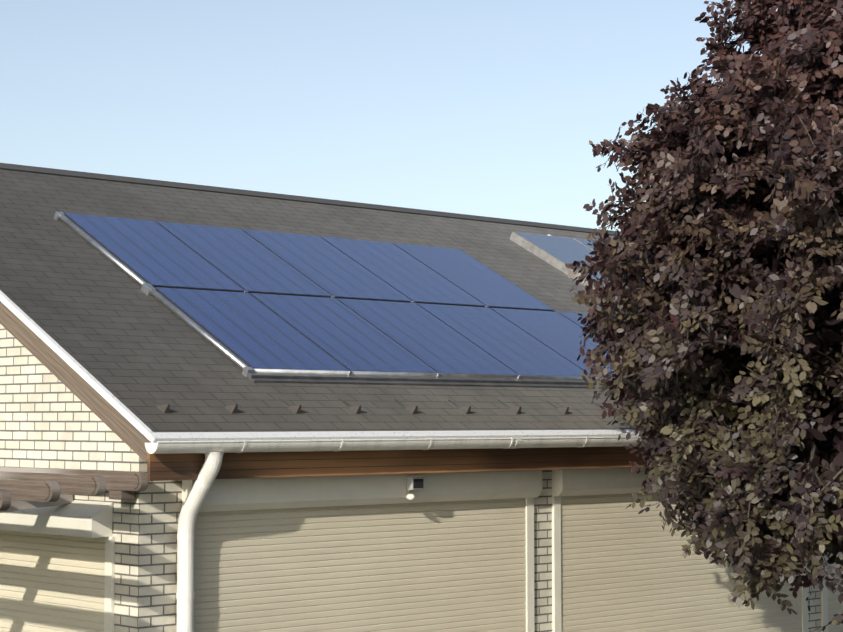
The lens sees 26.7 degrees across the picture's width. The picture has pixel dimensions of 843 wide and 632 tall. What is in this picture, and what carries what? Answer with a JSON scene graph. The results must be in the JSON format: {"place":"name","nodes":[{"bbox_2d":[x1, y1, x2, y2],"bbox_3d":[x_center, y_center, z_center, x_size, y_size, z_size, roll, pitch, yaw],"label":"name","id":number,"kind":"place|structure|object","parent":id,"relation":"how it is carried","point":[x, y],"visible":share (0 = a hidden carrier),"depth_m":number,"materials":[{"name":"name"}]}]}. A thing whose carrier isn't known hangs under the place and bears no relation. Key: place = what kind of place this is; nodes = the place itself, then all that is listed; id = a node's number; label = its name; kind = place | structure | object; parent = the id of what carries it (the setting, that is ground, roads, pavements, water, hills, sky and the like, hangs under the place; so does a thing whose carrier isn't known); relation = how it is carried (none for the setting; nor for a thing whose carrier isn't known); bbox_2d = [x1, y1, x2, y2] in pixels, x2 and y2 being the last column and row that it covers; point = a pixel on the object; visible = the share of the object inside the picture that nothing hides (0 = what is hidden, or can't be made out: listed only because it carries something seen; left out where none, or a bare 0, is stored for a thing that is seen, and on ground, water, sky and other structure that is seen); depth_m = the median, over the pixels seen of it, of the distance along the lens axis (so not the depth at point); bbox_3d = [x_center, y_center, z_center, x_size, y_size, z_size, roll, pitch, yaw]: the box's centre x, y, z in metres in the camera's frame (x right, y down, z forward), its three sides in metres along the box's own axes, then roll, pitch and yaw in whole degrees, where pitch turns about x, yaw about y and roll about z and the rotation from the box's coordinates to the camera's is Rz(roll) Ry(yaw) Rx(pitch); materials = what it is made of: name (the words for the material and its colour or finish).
{"place":"outdoors","nodes":[
{"label":"outdoors","id":0,"kind":"place"},
{"bbox_2d":[0,0,777,230],"label":"sky","id":1,"kind":"structure","parent":0,"point":[487,108],"materials":[{"name":"blue"}]},
{"label":"ground","id":2,"kind":"structure","parent":0,"visible":0},
{"bbox_2d":[0,466,148,512],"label":"wooden pergola beam","id":3,"kind":"structure","parent":2,"relation":"on","point":[23,488],"depth_m":14.15,"materials":[{"name":"brown wood"}]},
{"bbox_2d":[45,474,138,499],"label":"pergola end grooves","id":4,"kind":"object","parent":3,"relation":"attached to","point":[95,486],"visible":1,"depth_m":13.65,"materials":[{"name":"brown wood"}]},
{"bbox_2d":[0,324,842,631],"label":"brick house walls","id":5,"kind":"structure","parent":2,"relation":"on","point":[48,418],"depth_m":15.18,"materials":[{"name":"beige brick"}]},
{"bbox_2d":[0,302,150,462],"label":"barge boards","id":6,"kind":"object","parent":5,"relation":"on","point":[119,425],"visible":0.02,"depth_m":14.95,"materials":[{"name":"brown wood"}]},
{"bbox_2d":[176,452,223,631],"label":"downpipe","id":7,"kind":"object","parent":5,"relation":"attached to","point":[196,497],"visible":1,"depth_m":14.49,"materials":[{"name":"paint"}]},
{"bbox_2d":[0,169,641,442],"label":"roof shingles","id":8,"kind":"object","parent":5,"relation":"on","point":[113,329],"visible":0.31,"depth_m":17.16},
{"bbox_2d":[0,163,621,235],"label":"ridge cap","id":9,"kind":"object","parent":8,"relation":"on","point":[43,170],"visible":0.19,"depth_m":22.24,"materials":[{"name":"grey"}]},
{"bbox_2d":[0,290,647,442],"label":"roof edge trim","id":10,"kind":"structure","parent":8,"relation":"attached to","point":[136,422],"depth_m":15.33,"materials":[{"name":"white metal"}]},
{"bbox_2d":[54,211,594,380],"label":"panel mounting clamps","id":11,"kind":"object","parent":8,"relation":"on","point":[146,288],"visible":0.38,"depth_m":17.23,"materials":[{"name":"metal"}]},
{"bbox_2d":[64,213,602,374],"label":"solar panel frames","id":12,"kind":"structure","parent":8,"relation":"on","point":[168,299],"depth_m":18.43,"materials":[{"name":"silver metal"}]},
{"bbox_2d":[65,213,613,376],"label":"solar panels","id":13,"kind":"object","parent":12,"relation":"in","point":[252,331],"visible":0.73,"depth_m":18.86,"materials":[{"name":"blue glass"}]},
{"bbox_2d":[60,214,614,380],"bbox_3d":[0.307,-0.103,20.059,8.200,1.773,3.299,3,-5,-43],"label":"solar array edge","id":14,"kind":"object","parent":8,"relation":"on","point":[164,301],"visible":0.42,"depth_m":17.24,"materials":[{"name":"metal"}]},
{"bbox_2d":[147,396,613,413],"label":"snow guards","id":15,"kind":"object","parent":8,"relation":"on","point":[232,409],"visible":0.6,"depth_m":16.10,"materials":[{"name":"grey metal"}]},
{"bbox_2d":[147,446,659,480],"bbox_3d":[3.739,1.486,19.657,16.230,0.300,0.038,3,-5,-43],"label":"fascia board","id":16,"kind":"object","parent":8,"relation":"attached to","point":[433,461],"visible":0.46,"depth_m":15.82,"materials":[{"name":"brown wood"}]},
{"bbox_2d":[145,436,642,453],"bbox_3d":[3.836,1.364,19.558,16.374,0.106,0.188,3,-5,-43],"label":"gutter","id":17,"kind":"object","parent":16,"relation":"attached to","point":[181,447],"visible":0.58,"depth_m":15.48,"materials":[{"name":"paint"}]},
{"bbox_2d":[150,452,653,471],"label":"fascia grooves","id":18,"kind":"object","parent":16,"relation":"attached to","point":[395,457],"visible":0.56,"depth_m":15.93,"materials":[{"name":"brown wood"}]},
{"bbox_2d":[239,437,588,452],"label":"gutter brackets","id":19,"kind":"object","parent":8,"relation":"attached to","point":[343,440],"visible":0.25,"depth_m":15.92,"materials":[{"name":"white metal"}]},
{"bbox_2d":[248,372,625,388],"bbox_3d":[1.462,0.718,18.805,8.247,0.094,0.110,3,-5,-43],"label":"solar array apron","id":20,"kind":"object","parent":8,"relation":"on","point":[256,377],"visible":0.54,"depth_m":17.33,"materials":[{"name":"grey metal"}]},
{"bbox_2d":[510,232,598,291],"bbox_3d":[3.108,-0.636,24.802,3.680,0.942,1.663,3,-5,-43],"label":"skylight frame","id":21,"kind":"object","parent":8,"relation":"on","point":[539,252],"visible":0.19,"depth_m":23.73,"materials":[{"name":"grey metal"}]},
{"bbox_2d":[515,232,643,281],"bbox_3d":[3.127,-0.691,24.785,3.620,0.818,1.561,3,-5,-43],"label":"skylight glass","id":22,"kind":"object","parent":21,"relation":"in","point":[566,250],"visible":0.24,"depth_m":24.18,"materials":[{"name":"blue glass"}]},
{"bbox_2d":[0,467,660,537],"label":"shutter boxes","id":23,"kind":"object","parent":5,"relation":"attached to","point":[87,519],"visible":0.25,"depth_m":15.75,"materials":[{"name":"beige metal"}]},
{"bbox_2d":[407,477,423,493],"bbox_3d":[-0.069,1.553,16.216,0.150,0.155,0.122,3,-5,-43],"label":"flood light","id":24,"kind":"object","parent":23,"relation":"attached to","point":[409,483],"depth_m":16.16,"materials":[{"name":"white plastic"}]},
{"bbox_2d":[406,494,414,499],"bbox_3d":[-0.100,1.655,16.210,0.072,0.060,0.094,3,-5,-43],"label":"flood light sensor","id":25,"kind":"object","parent":24,"relation":"attached to","point":[410,496],"visible":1,"depth_m":16.18,"materials":[{"name":"white plastic"}]},
{"bbox_2d":[104,496,827,631],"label":"shutter guide rails","id":26,"kind":"object","parent":5,"relation":"attached to","point":[110,579],"visible":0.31,"depth_m":17.52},
{"bbox_2d":[0,492,842,631],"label":"roller shutters","id":27,"kind":"object","parent":26,"relation":"in","point":[396,516],"visible":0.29,"depth_m":16.43,"materials":[{"name":"beige metal"}]},
{"bbox_2d":[623,68,842,477],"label":"tree branches","id":28,"kind":"object","parent":2,"relation":"on","point":[628,380],"visible":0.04,"depth_m":14.71,"materials":[{"name":"brown plant"}]},
{"bbox_2d":[565,0,842,631],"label":"tree","id":29,"kind":"object","parent":28,"relation":"attached to","point":[827,296],"depth_m":14.16,"materials":[{"name":"plant"}]}
]}

